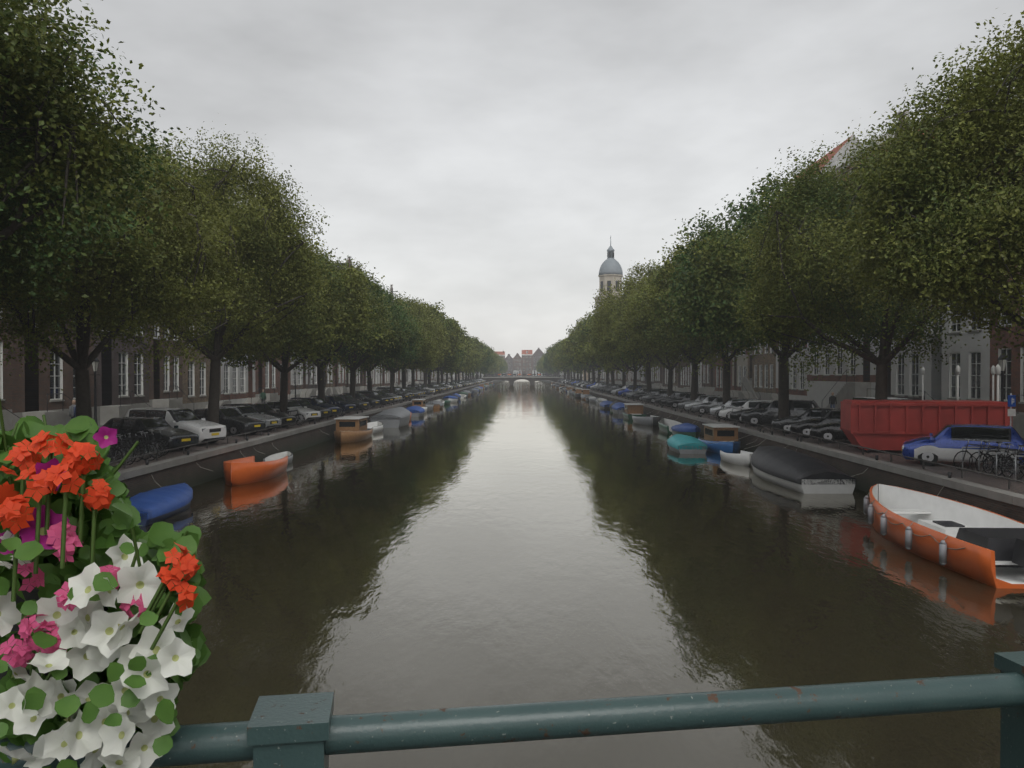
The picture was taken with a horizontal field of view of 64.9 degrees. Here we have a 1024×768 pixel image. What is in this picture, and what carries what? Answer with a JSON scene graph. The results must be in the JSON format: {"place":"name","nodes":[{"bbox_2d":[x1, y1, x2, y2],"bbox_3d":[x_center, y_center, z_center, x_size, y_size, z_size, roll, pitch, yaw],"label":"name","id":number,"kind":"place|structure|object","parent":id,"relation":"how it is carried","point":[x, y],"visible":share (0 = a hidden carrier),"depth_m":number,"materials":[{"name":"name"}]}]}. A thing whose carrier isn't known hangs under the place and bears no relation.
{"place":"outdoors","nodes":[
{"label":"outdoors","id":0,"kind":"place"},
{"bbox_2d":[0,651,1023,767],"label":"bridge railing","id":1,"kind":"object","parent":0,"point":[308,730],"visible":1,"depth_m":1.08,"materials":[{"name":"metal"}]},
{"bbox_2d":[0,561,107,681],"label":"flower basket","id":2,"kind":"object","parent":1,"relation":"on","point":[32,594],"depth_m":1.00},
{"bbox_2d":[0,398,211,767],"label":"flower box","id":3,"kind":"object","parent":1,"relation":"attached to","point":[140,692],"depth_m":0.94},
{"bbox_2d":[4,0,1023,357],"label":"sky","id":4,"kind":"structure","parent":0,"point":[486,157],"materials":[{"name":"grey"}]},
{"bbox_2d":[107,380,1023,494],"bbox_3d":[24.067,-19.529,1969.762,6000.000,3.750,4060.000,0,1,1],"label":"ground","id":5,"kind":"structure","parent":0,"point":[994,482],"depth_m":33.87,"materials":[{"name":"stone"}]},
{"bbox_2d":[92,358,98,424],"bbox_3d":[-23.448,0.531,45.300,0.473,4.500,0.491,-1,1,-40],"label":"street lamp","id":6,"kind":"object","parent":5,"relation":"on","point":[95,363],"visible":0.74,"depth_m":45.24,"materials":[{"name":"black metal"}]},
{"bbox_2d":[0,0,207,339],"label":"tree","id":7,"kind":"object","parent":5,"relation":"on","point":[58,145],"visible":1,"depth_m":18.84,"materials":[{"name":"green plant"}]},
{"bbox_2d":[0,108,261,417],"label":"tree","id":8,"kind":"object","parent":5,"relation":"on","point":[129,288],"visible":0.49,"depth_m":28.90,"materials":[{"name":"green plant"}]},
{"bbox_2d":[95,416,198,452],"bbox_3d":[-16.173,2.182,35.343,4.740,1.435,2.120,0,1,21],"label":"car","id":9,"kind":"object","parent":5,"relation":"on","point":[175,437],"visible":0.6,"depth_m":34.60,"materials":[{"name":"grey paint"}]},
{"bbox_2d":[124,407,226,442],"bbox_3d":[-16.244,2.011,38.550,4.890,1.694,2.240,0,1,18],"label":"car","id":10,"kind":"object","parent":5,"relation":"on","point":[187,419],"visible":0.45,"depth_m":37.86,"materials":[{"name":"white paint"}]},
{"bbox_2d":[92,121,349,423],"bbox_3d":[-15.816,-5.082,41.909,14.076,16.451,13.460,-1,1,9],"label":"tree","id":11,"kind":"object","parent":5,"relation":"on","point":[266,226],"visible":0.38,"depth_m":40.75,"materials":[{"name":"green plant"}]},
{"bbox_2d":[194,408,265,435],"bbox_3d":[-16.095,2.066,44.540,4.740,1.435,2.120,0,1,18],"label":"car","id":12,"kind":"object","parent":5,"relation":"on","point":[235,421],"visible":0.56,"depth_m":43.65,"materials":[{"name":"grey paint"}]},
{"bbox_2d":[219,406,281,429],"bbox_3d":[-16.073,2.029,47.493,4.740,1.435,2.120,0,1,17],"label":"car","id":13,"kind":"object","parent":5,"relation":"on","point":[252,412],"visible":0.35,"depth_m":46.94,"materials":[{"name":"grey paint"}]},
{"bbox_2d":[223,403,295,426],"bbox_3d":[-16.056,1.976,50.515,4.790,1.465,2.120,0,1,18],"label":"car","id":14,"kind":"object","parent":5,"relation":"on","point":[267,409],"visible":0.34,"depth_m":49.97,"materials":[{"name":"black paint"}]},
{"bbox_2d":[107,389,439,466],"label":"bicycles","id":15,"kind":"object","parent":5,"relation":"on","point":[122,446],"visible":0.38,"depth_m":31.58,"materials":[{"name":"metal"}]},
{"bbox_2d":[189,241,382,412],"bbox_3d":[-15.254,-3.676,54.138,13.296,13.177,13.308,2,-1,-23],"label":"tree","id":16,"kind":"object","parent":5,"relation":"on","point":[344,312],"visible":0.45,"depth_m":52.18,"materials":[{"name":"green plant"}]},
{"bbox_2d":[264,401,320,421],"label":"car","id":17,"kind":"object","parent":5,"relation":"on","point":[306,412],"visible":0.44,"depth_m":56.00,"materials":[{"name":"white paint"}]},
{"bbox_2d":[109,381,486,467],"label":"quay guard rail","id":18,"kind":"object","parent":5,"relation":"on","point":[183,447],"visible":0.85,"depth_m":41.19,"materials":[{"name":"metal"}]},
{"bbox_2d":[279,399,330,418],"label":"car","id":19,"kind":"object","parent":5,"relation":"on","point":[322,410],"visible":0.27,"depth_m":59.24,"materials":[{"name":"grey paint"}]},
{"bbox_2d":[118,380,502,496],"bbox_3d":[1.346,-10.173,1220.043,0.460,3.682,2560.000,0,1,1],"label":"quay wall","id":20,"kind":"structure","parent":5,"relation":"on","point":[188,470],"depth_m":35.85,"materials":[{"name":"stone"}]},
{"bbox_2d":[290,397,339,416],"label":"car","id":21,"kind":"object","parent":5,"relation":"on","point":[323,403],"visible":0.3,"depth_m":61.93,"materials":[{"name":"black paint"}]},
{"bbox_2d":[258,240,401,399],"bbox_3d":[-15.787,-4.321,64.949,12.991,14.281,12.861,-3,2,-21],"label":"tree","id":22,"kind":"object","parent":5,"relation":"on","point":[379,316],"visible":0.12,"depth_m":64.48,"materials":[{"name":"green plant"}]},
{"bbox_2d":[311,395,355,412],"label":"car","id":23,"kind":"object","parent":5,"relation":"on","point":[346,404],"visible":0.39,"depth_m":67.80,"materials":[{"name":"black paint"}]},
{"bbox_2d":[331,394,368,409],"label":"car","id":24,"kind":"object","parent":5,"relation":"on","point":[359,404],"visible":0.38,"depth_m":73.92,"materials":[{"name":"grey paint"}]},
{"bbox_2d":[311,267,423,398],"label":"tree","id":25,"kind":"object","parent":5,"relation":"on","point":[401,334],"visible":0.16,"depth_m":76.44,"materials":[{"name":"green plant"}]},
{"bbox_2d":[355,391,389,404],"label":"car","id":26,"kind":"object","parent":5,"relation":"on","point":[377,395],"visible":0.44,"depth_m":85.85,"materials":[{"name":"grey paint"}]},
{"bbox_2d":[334,281,432,390],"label":"tree","id":27,"kind":"object","parent":5,"relation":"on","point":[416,336],"visible":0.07,"depth_m":86.93,"materials":[{"name":"green plant"}]},
{"bbox_2d":[353,298,443,393],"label":"tree","id":28,"kind":"object","parent":5,"relation":"on","point":[425,357],"visible":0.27,"depth_m":99.53,"materials":[{"name":"green plant"}]},
{"bbox_2d":[376,294,452,387],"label":"tree","id":29,"kind":"object","parent":5,"relation":"on","point":[422,312],"visible":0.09,"depth_m":109.72,"materials":[{"name":"green plant"}]},
{"bbox_2d":[381,297,450,386],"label":"tree","id":30,"kind":"object","parent":5,"relation":"on","point":[413,374],"visible":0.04,"depth_m":121.06,"materials":[{"name":"green plant"}]},
{"bbox_2d":[403,332,465,383],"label":"tree","id":31,"kind":"object","parent":5,"relation":"on","point":[451,364],"visible":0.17,"depth_m":142.96,"materials":[{"name":"green plant"}]},
{"bbox_2d":[408,300,470,386],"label":"tree","id":32,"kind":"object","parent":5,"relation":"on","point":[453,330],"visible":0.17,"depth_m":132.49,"materials":[{"name":"green plant"}]},
{"bbox_2d":[436,317,472,381],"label":"tree","id":33,"kind":"object","parent":5,"relation":"on","point":[468,339],"visible":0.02,"depth_m":167.07,"materials":[{"name":"green plant"}]},
{"bbox_2d":[450,341,478,381],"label":"tree","id":34,"kind":"object","parent":5,"relation":"on","point":[468,366],"visible":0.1,"depth_m":187.09,"materials":[{"name":"green plant"}]},
{"bbox_2d":[513,353,521,376],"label":"house","id":35,"kind":"structure","parent":5,"relation":"on","point":[517,364],"depth_m":589.91,"materials":[{"name":"brown brick"}]},
{"bbox_2d":[475,374,563,384],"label":"bridge","id":36,"kind":"structure","parent":5,"relation":"on","point":[531,380],"depth_m":325.96,"materials":[{"name":"stone"}]},
{"bbox_2d":[522,350,532,376],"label":"building","id":37,"kind":"structure","parent":5,"relation":"on","point":[527,362],"depth_m":589.84,"materials":[{"name":"brown brick"}]},
{"bbox_2d":[533,348,544,376],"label":"house","id":38,"kind":"structure","parent":5,"relation":"on","point":[538,354],"depth_m":589.68,"materials":[{"name":"grey brick"}]},
{"bbox_2d":[145,392,951,495],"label":"mooring lines","id":39,"kind":"object","parent":5,"relation":"on","point":[797,438],"visible":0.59,"depth_m":43.36,"materials":[{"name":"fabric"}]},
{"bbox_2d":[555,318,596,383],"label":"tree","id":40,"kind":"object","parent":5,"relation":"on","point":[567,348],"visible":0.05,"depth_m":181.10,"materials":[{"name":"green plant"}]},
{"bbox_2d":[562,349,597,381],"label":"tree","id":41,"kind":"object","parent":5,"relation":"on","point":[580,366],"visible":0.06,"depth_m":194.91,"materials":[{"name":"green plant"}]},
{"bbox_2d":[563,312,620,382],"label":"tree","id":42,"kind":"object","parent":5,"relation":"on","point":[574,337],"visible":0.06,"depth_m":169.15,"materials":[{"name":"green plant"}]},
{"bbox_2d":[570,318,628,384],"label":"tree","id":43,"kind":"object","parent":5,"relation":"on","point":[581,337],"visible":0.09,"depth_m":141.17,"materials":[{"name":"green plant"}]},
{"bbox_2d":[594,236,622,312],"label":"church tower","id":44,"kind":"structure","parent":5,"relation":"on","point":[610,269],"depth_m":295.84,"materials":[{"name":"stone"}]},
{"bbox_2d":[579,319,662,386],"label":"tree","id":45,"kind":"object","parent":5,"relation":"on","point":[601,359],"visible":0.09,"depth_m":128.04,"materials":[{"name":"green plant"}]},
{"bbox_2d":[598,339,667,390],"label":"tree","id":46,"kind":"object","parent":5,"relation":"on","point":[618,362],"visible":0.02,"depth_m":115.63,"materials":[{"name":"green plant"}]},
{"bbox_2d":[584,258,709,391],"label":"tree","id":47,"kind":"object","parent":5,"relation":"on","point":[600,328],"visible":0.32,"depth_m":99.89,"materials":[{"name":"green plant"}]},
{"bbox_2d":[605,288,717,395],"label":"tree","id":48,"kind":"object","parent":5,"relation":"on","point":[627,352],"visible":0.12,"depth_m":89.74,"materials":[{"name":"green plant"}]},
{"bbox_2d":[666,393,705,407],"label":"car","id":49,"kind":"object","parent":5,"relation":"on","point":[675,402],"visible":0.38,"depth_m":78.09,"materials":[{"name":"black paint"}]},
{"bbox_2d":[609,259,764,399],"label":"tree","id":50,"kind":"object","parent":5,"relation":"on","point":[636,318],"visible":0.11,"depth_m":74.45,"materials":[{"name":"green plant"}]},
{"bbox_2d":[692,397,737,414],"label":"car","id":51,"kind":"object","parent":5,"relation":"on","point":[706,407],"visible":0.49,"depth_m":66.08,"materials":[{"name":"grey paint"}]},
{"bbox_2d":[634,215,808,403],"bbox_3d":[16.690,-5.234,63.886,14.242,16.192,14.099,-1,1,-19],"label":"tree","id":52,"kind":"object","parent":5,"relation":"on","point":[660,290],"visible":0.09,"depth_m":62.55,"materials":[{"name":"green plant"}]},
{"bbox_2d":[710,398,759,417],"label":"car","id":53,"kind":"object","parent":5,"relation":"on","point":[736,402],"visible":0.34,"depth_m":60.02,"materials":[{"name":"grey paint"}]},
{"bbox_2d":[719,400,774,420],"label":"car","id":54,"kind":"object","parent":5,"relation":"on","point":[746,405],"visible":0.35,"depth_m":56.94,"materials":[{"name":"white paint"}]},
{"bbox_2d":[730,402,771,423],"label":"car","id":55,"kind":"object","parent":5,"relation":"on","point":[736,415],"visible":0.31,"depth_m":54.23,"materials":[{"name":"black paint"}]},
{"bbox_2d":[741,400,819,426],"bbox_3d":[17.218,1.851,51.285,4.890,1.694,2.240,0,1,26],"label":"car","id":56,"kind":"object","parent":5,"relation":"on","point":[767,415],"visible":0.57,"depth_m":50.68,"materials":[{"name":"grey paint"}]},
{"bbox_2d":[541,380,1023,522],"bbox_3d":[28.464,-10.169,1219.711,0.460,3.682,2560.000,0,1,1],"label":"quay wall","id":57,"kind":"structure","parent":5,"relation":"on","point":[1009,504],"depth_m":30.49,"materials":[{"name":"stone"}]},
{"bbox_2d":[557,381,1023,488],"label":"quay guard rail","id":58,"kind":"object","parent":5,"relation":"on","point":[1002,477],"visible":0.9,"depth_m":32.73,"materials":[{"name":"metal"}]},
{"bbox_2d":[658,159,927,418],"bbox_3d":[17.305,-5.248,49.706,16.205,16.582,16.191,1,1,7],"label":"tree","id":59,"kind":"object","parent":5,"relation":"on","point":[704,289],"visible":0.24,"depth_m":47.29,"materials":[{"name":"green plant"}]},
{"bbox_2d":[741,134,859,398],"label":"building","id":60,"kind":"structure","parent":5,"relation":"on","point":[747,383],"depth_m":83.51,"materials":[{"name":"brown brick"}]},
{"bbox_2d":[772,408,840,433],"bbox_3d":[17.081,2.060,45.036,4.740,1.435,2.120,0,1,26],"label":"car","id":61,"kind":"object","parent":5,"relation":"on","point":[784,423],"visible":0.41,"depth_m":44.70,"materials":[{"name":"grey paint"}]},
{"bbox_2d":[601,389,1023,481],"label":"bicycles","id":62,"kind":"object","parent":5,"relation":"on","point":[1016,462],"visible":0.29,"depth_m":26.89,"materials":[{"name":"metal"}]},
{"bbox_2d":[790,410,840,437],"bbox_3d":[17.088,2.082,42.071,4.790,1.465,2.120,0,1,24],"label":"car","id":63,"kind":"object","parent":5,"relation":"on","point":[803,426],"visible":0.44,"depth_m":41.82,"materials":[{"name":"black paint"}]},
{"bbox_2d":[810,422,848,442],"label":"car","id":64,"kind":"object","parent":5,"relation":"on","point":[831,431],"visible":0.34,"depth_m":38.87,"materials":[{"name":"black paint"}]},
{"bbox_2d":[718,113,1023,399],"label":"tree","id":65,"kind":"object","parent":5,"relation":"on","point":[780,302],"visible":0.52,"depth_m":36.80,"materials":[{"name":"green plant"}]},
{"bbox_2d":[801,8,1023,367],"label":"tree","id":66,"kind":"object","parent":5,"relation":"on","point":[928,201],"visible":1,"depth_m":22.84,"materials":[{"name":"green plant"}]},
{"bbox_2d":[840,400,1012,451],"bbox_3d":[17.726,1.816,34.812,6.200,2.174,2.600,0,1,13],"label":"red container","id":67,"kind":"object","parent":5,"relation":"on","point":[884,424],"visible":0.62,"depth_m":33.88,"materials":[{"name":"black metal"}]},
{"bbox_2d":[902,424,1023,468],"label":"car","id":68,"kind":"object","parent":5,"relation":"on","point":[947,442],"visible":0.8,"depth_m":28.91,"materials":[{"name":"blue paint"}]},
{"bbox_2d":[1008,393,1015,425],"bbox_3d":[19.387,1.657,31.280,0.450,2.600,0.080,0,1,-24],"label":"parking sign","id":69,"kind":"object","parent":5,"relation":"on","point":[1011,403],"visible":0.84,"depth_m":31.25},
{"bbox_2d":[139,379,1023,767],"bbox_3d":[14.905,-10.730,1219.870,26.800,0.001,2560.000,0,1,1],"label":"water","id":70,"kind":"structure","parent":0,"point":[519,541],"depth_m":16.79,"materials":[{"name":"liquid"}]},
{"bbox_2d":[130,483,192,525],"bbox_3d":[-11.775,4.003,26.698,1.870,0.963,4.800,0,1,-1],"label":"boat","id":71,"kind":"object","parent":70,"relation":"on","point":[152,506],"visible":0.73,"depth_m":25.81,"materials":[{"name":"fabric"}]},
{"bbox_2d":[223,456,287,485],"bbox_3d":[-11.515,3.789,35.694,2.100,1.165,5.200,0,1,1],"label":"orange boat","id":72,"kind":"object","parent":70,"relation":"on","point":[245,470],"visible":0.89,"depth_m":34.12,"materials":[{"name":"plastic"}]},
{"bbox_2d":[263,451,292,463],"bbox_3d":[-11.992,3.950,41.703,1.200,0.692,2.600,0,1,1],"label":"boat","id":73,"kind":"object","parent":70,"relation":"on","point":[277,456],"visible":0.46,"depth_m":42.06,"materials":[{"name":"metal"}]},
{"bbox_2d":[334,416,372,442],"bbox_3d":[-11.215,3.224,56.186,2.200,1.780,6.000,0,1,2],"label":"boat","id":74,"kind":"object","parent":70,"relation":"on","point":[349,429],"visible":0.82,"depth_m":55.02,"materials":[{"name":"wood"}]},
{"bbox_2d":[370,407,410,427],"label":"boat","id":75,"kind":"object","parent":70,"relation":"on","point":[397,417],"visible":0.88,"depth_m":68.89,"materials":[{"name":"grey metal"}]},
{"bbox_2d":[623,403,645,418],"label":"boat","id":76,"kind":"object","parent":70,"relation":"on","point":[634,409],"visible":0.74,"depth_m":83.10,"materials":[{"name":"wood"}]},
{"bbox_2d":[632,415,659,425],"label":"boat","id":77,"kind":"object","parent":70,"relation":"on","point":[652,419],"visible":0.8,"depth_m":72.58,"materials":[{"name":"grey metal"}]},
{"bbox_2d":[659,418,682,433],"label":"boat","id":78,"kind":"object","parent":70,"relation":"on","point":[665,425],"visible":0.59,"depth_m":66.55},
{"bbox_2d":[671,423,700,438],"bbox_3d":[12.785,3.452,58.595,1.696,1.264,5.398,0,1,1],"label":"boat","id":79,"kind":"object","parent":70,"relation":"on","point":[689,429],"visible":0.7,"depth_m":56.95,"materials":[{"name":"fabric"}]},
{"bbox_2d":[667,434,706,453],"bbox_3d":[10.498,3.672,48.925,2.070,1.068,5.200,0,1,2],"label":"boat","id":80,"kind":"object","parent":70,"relation":"on","point":[682,444],"visible":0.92,"depth_m":46.63,"materials":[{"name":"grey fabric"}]},
{"bbox_2d":[698,424,739,453],"bbox_3d":[12.592,3.347,48.396,2.000,1.730,5.500,0,1,1],"label":"boat","id":81,"kind":"object","parent":70,"relation":"on","point":[721,434],"visible":0.72,"depth_m":47.35,"materials":[{"name":"paint"}]},
{"bbox_2d":[720,450,752,465],"bbox_3d":[11.862,3.880,41.910,1.500,0.828,3.400,0,1,0],"label":"white dinghy","id":82,"kind":"object","parent":70,"relation":"on","point":[743,458],"visible":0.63,"depth_m":40.98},
{"bbox_2d":[751,446,855,493],"bbox_3d":[12.130,3.616,35.203,2.670,1.524,8.600,0,1,0],"label":"boat","id":83,"kind":"object","parent":70,"relation":"on","point":[795,471],"visible":0.92,"depth_m":32.16,"materials":[{"name":"fabric"}]},
{"bbox_2d":[864,484,1023,588],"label":"boat","id":84,"kind":"object","parent":70,"relation":"on","point":[984,546],"visible":0.99,"depth_m":20.29,"materials":[{"name":"paint"}]},
{"bbox_3d":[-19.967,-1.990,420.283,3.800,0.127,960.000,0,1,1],"label":"sidewalk kerb","id":85,"kind":"structure","parent":0,"visible":0},
{"bbox_2d":[0,309,19,430],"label":"house","id":86,"kind":"structure","parent":85,"relation":"on","point":[6,388],"depth_m":41.40,"materials":[{"name":"brown brick"}]},
{"bbox_2d":[12,307,93,428],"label":"house","id":87,"kind":"structure","parent":85,"relation":"on","point":[39,395],"depth_m":45.70,"materials":[{"name":"brown brick"}]},
{"bbox_2d":[94,323,150,425],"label":"house","id":88,"kind":"structure","parent":85,"relation":"on","point":[121,391],"depth_m":54.24,"materials":[{"name":"brown brick"}]},
{"bbox_2d":[149,155,188,407],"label":"house","id":89,"kind":"structure","parent":85,"relation":"on","point":[165,391],"depth_m":60.38,"materials":[{"name":"brown brick"}]},
{"bbox_2d":[182,287,230,410],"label":"house","id":90,"kind":"structure","parent":85,"relation":"on","point":[195,384],"depth_m":65.57,"materials":[{"name":"brown brick"}]},
{"bbox_2d":[221,262,265,403],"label":"house","id":91,"kind":"structure","parent":85,"relation":"on","point":[238,383],"depth_m":75.30,"materials":[{"name":"brown brick"}]},
{"bbox_2d":[240,200,279,401],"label":"house","id":92,"kind":"structure","parent":85,"relation":"on","point":[267,379],"depth_m":84.37,"materials":[{"name":"brown brick"}]},
{"bbox_2d":[278,356,299,399],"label":"house","id":93,"kind":"structure","parent":85,"relation":"on","point":[290,395],"depth_m":89.73,"materials":[{"name":"paint"}]},
{"bbox_2d":[291,357,315,397],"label":"house","id":94,"kind":"structure","parent":85,"relation":"on","point":[302,390],"depth_m":96.46,"materials":[{"name":"grey brick"}]},
{"bbox_2d":[308,359,330,394],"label":"house","id":95,"kind":"structure","parent":85,"relation":"on","point":[315,378],"depth_m":103.34,"materials":[{"name":"brown brick"}]},
{"bbox_2d":[324,361,337,393],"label":"house","id":96,"kind":"structure","parent":85,"relation":"on","point":[328,384],"depth_m":110.79,"materials":[{"name":"brown brick"}]},
{"bbox_2d":[333,355,348,393],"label":"house","id":97,"kind":"structure","parent":85,"relation":"on","point":[340,387],"depth_m":117.52,"materials":[{"name":"grey brick"}]},
{"bbox_3d":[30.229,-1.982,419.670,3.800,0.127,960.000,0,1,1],"label":"sidewalk kerb","id":98,"kind":"structure","parent":0,"visible":0},
{"bbox_2d":[673,357,689,391],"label":"house","id":99,"kind":"structure","parent":98,"relation":"on","point":[684,376],"depth_m":132.33,"materials":[{"name":"grey brick"}]},
{"bbox_2d":[698,352,714,394],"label":"house","id":100,"kind":"structure","parent":98,"relation":"on","point":[708,382],"depth_m":114.04,"materials":[{"name":"grey brick"}]},
{"bbox_2d":[714,341,731,395],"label":"house","id":101,"kind":"structure","parent":98,"relation":"on","point":[718,390],"depth_m":107.93,"materials":[{"name":"brown brick"}]},
{"bbox_2d":[730,348,747,396],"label":"house","id":102,"kind":"structure","parent":98,"relation":"on","point":[741,363],"depth_m":98.44,"materials":[{"name":"grey brick"}]},
{"bbox_2d":[738,342,775,399],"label":"house","id":103,"kind":"structure","parent":98,"relation":"on","point":[762,376],"depth_m":88.65,"materials":[{"name":"grey brick"}]},
{"bbox_2d":[766,341,806,399],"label":"house","id":104,"kind":"structure","parent":98,"relation":"on","point":[797,391],"depth_m":78.24,"materials":[{"name":"grey brick"}]},
{"bbox_2d":[807,99,988,408],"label":"house","id":105,"kind":"structure","parent":98,"relation":"on","point":[842,384],"depth_m":66.76,"materials":[{"name":"grey brick"}]},
{"bbox_2d":[867,110,933,399],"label":"house","id":106,"kind":"structure","parent":98,"relation":"on","point":[904,381],"depth_m":55.60,"materials":[{"name":"grey brick"}]},
{"bbox_2d":[913,144,989,400],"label":"house","id":107,"kind":"structure","parent":98,"relation":"on","point":[972,361],"depth_m":48.74,"materials":[{"name":"grey brick"}]},
{"bbox_2d":[921,364,1000,400],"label":"white poles","id":108,"kind":"object","parent":98,"relation":"on","point":[996,369],"visible":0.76,"depth_m":41.70,"materials":[{"name":"metal"}]},
{"bbox_2d":[997,351,1007,401],"bbox_3d":[24.187,0.601,39.718,0.473,4.500,0.491,1,1,42],"label":"street lamp","id":109,"kind":"object","parent":98,"relation":"on","point":[1002,363],"visible":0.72,"depth_m":39.66,"materials":[{"name":"black metal"}]},
{"bbox_2d":[990,150,1023,437],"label":"house","id":110,"kind":"structure","parent":98,"relation":"on","point":[1014,380],"depth_m":43.48,"materials":[{"name":"brown brick"}]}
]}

